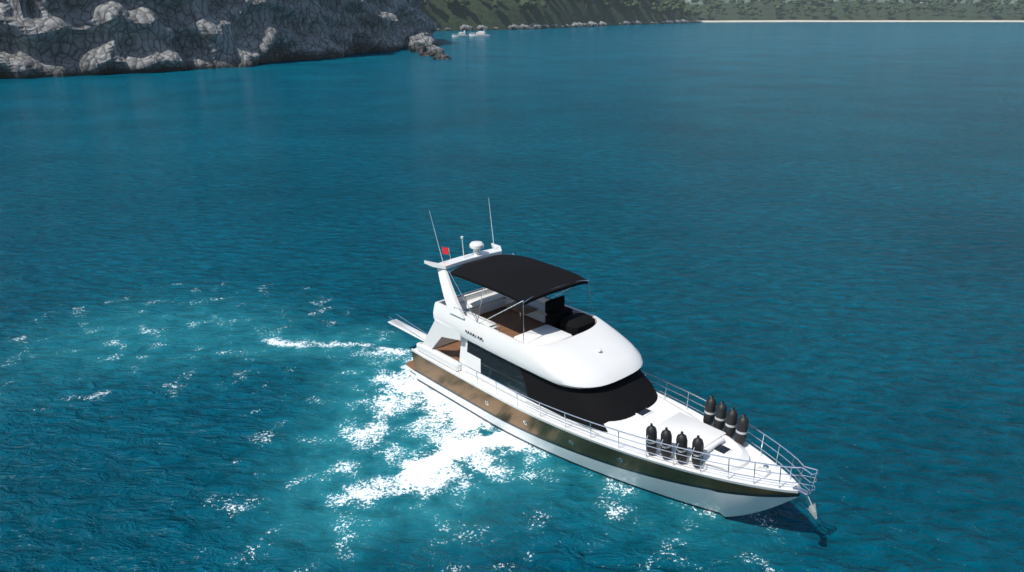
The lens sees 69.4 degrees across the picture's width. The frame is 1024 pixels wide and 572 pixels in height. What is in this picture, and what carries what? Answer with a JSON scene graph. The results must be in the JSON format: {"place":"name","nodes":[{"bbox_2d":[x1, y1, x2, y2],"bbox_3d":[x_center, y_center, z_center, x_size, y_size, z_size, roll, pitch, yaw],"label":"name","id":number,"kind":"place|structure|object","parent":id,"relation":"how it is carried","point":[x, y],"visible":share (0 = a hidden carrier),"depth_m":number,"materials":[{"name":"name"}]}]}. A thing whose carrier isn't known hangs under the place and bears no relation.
{"place":"outdoors","nodes":[
{"label":"outdoors","id":0,"kind":"place"},
{"bbox_2d":[0,0,438,78],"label":"cliff","id":1,"kind":"structure","parent":0,"point":[51,38],"depth_m":209.62,"materials":[{"name":"grey stone"}]},
{"bbox_2d":[0,22,1023,571],"bbox_3d":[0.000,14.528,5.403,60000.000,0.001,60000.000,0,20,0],"label":"water","id":2,"kind":"structure","parent":0,"point":[802,242],"depth_m":45.37,"materials":[{"name":"blue liquid"}]},
{"bbox_2d":[6,283,776,571],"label":"foam","id":3,"kind":"object","parent":2,"relation":"on","point":[433,472],"visible":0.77,"depth_m":28.33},
{"bbox_2d":[408,33,433,52],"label":"boulder","id":4,"kind":"object","parent":2,"relation":"in","point":[419,42],"visible":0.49,"depth_m":294.06,"materials":[{"name":"grey stone"}]},
{"bbox_2d":[419,45,443,56],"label":"boulder","id":5,"kind":"object","parent":2,"relation":"in","point":[433,50],"visible":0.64,"depth_m":269.06,"materials":[{"name":"grey stone"}]},
{"bbox_2d":[433,54,450,59],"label":"boulder","id":6,"kind":"object","parent":2,"relation":"in","point":[442,57],"visible":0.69,"depth_m":251.68,"materials":[{"name":"grey stone"}]},
{"bbox_2d":[452,30,468,36],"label":"boat","id":7,"kind":"object","parent":2,"relation":"on","point":[461,34],"visible":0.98,"depth_m":462.84,"materials":[{"name":"white plastic"}]},
{"bbox_2d":[469,30,489,35],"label":"boat","id":8,"kind":"object","parent":2,"relation":"on","point":[480,33],"visible":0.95,"depth_m":480.36,"materials":[{"name":"white plastic"}]},
{"bbox_2d":[388,205,817,519],"bbox_3d":[2.026,2.101,28.077,4.787,8.379,20.592,-17,27,-39],"label":"yacht","id":9,"kind":"object","parent":2,"relation":"on","point":[510,348],"visible":1,"depth_m":26.66,"materials":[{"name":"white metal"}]},
{"bbox_2d":[418,0,697,30],"bbox_3d":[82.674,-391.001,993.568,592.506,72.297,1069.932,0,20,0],"label":"headland","id":10,"kind":"structure","parent":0,"point":[505,14],"depth_m":688.97,"materials":[{"name":"green plant"}]},
{"bbox_2d":[422,0,700,20],"bbox_3d":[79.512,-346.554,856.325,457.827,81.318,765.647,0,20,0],"label":"headland trees","id":11,"kind":"object","parent":10,"relation":"on","point":[674,6],"visible":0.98,"depth_m":885.04,"materials":[{"name":"green plant"}]},
{"bbox_2d":[436,19,699,30],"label":"shore rocks","id":12,"kind":"object","parent":10,"relation":"on","point":[511,26],"visible":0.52,"depth_m":728.69,"materials":[{"name":"grey stone"}]},
{"bbox_2d":[684,0,1017,4],"bbox_3d":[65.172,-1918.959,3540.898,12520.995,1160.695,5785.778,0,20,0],"label":"mountains","id":13,"kind":"structure","parent":0,"point":[700,2],"depth_m":1548.03,"materials":[{"name":"green plant"}]},
{"bbox_2d":[690,0,1023,20],"bbox_3d":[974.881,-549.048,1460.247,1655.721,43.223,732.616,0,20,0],"label":"shore","id":14,"kind":"structure","parent":0,"point":[768,12],"depth_m":1227.27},
{"bbox_2d":[686,0,1023,20],"bbox_3d":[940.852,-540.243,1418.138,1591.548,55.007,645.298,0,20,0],"label":"trees","id":15,"kind":"object","parent":14,"relation":"on","point":[994,6],"visible":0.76,"depth_m":1220.00,"materials":[{"name":"green plant"}]},
{"bbox_2d":[700,20,1023,21],"bbox_3d":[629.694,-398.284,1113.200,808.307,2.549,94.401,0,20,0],"label":"beach","id":16,"kind":"structure","parent":0,"point":[867,21],"depth_m":1125.83,"materials":[{"name":"beige sand"}]}
]}

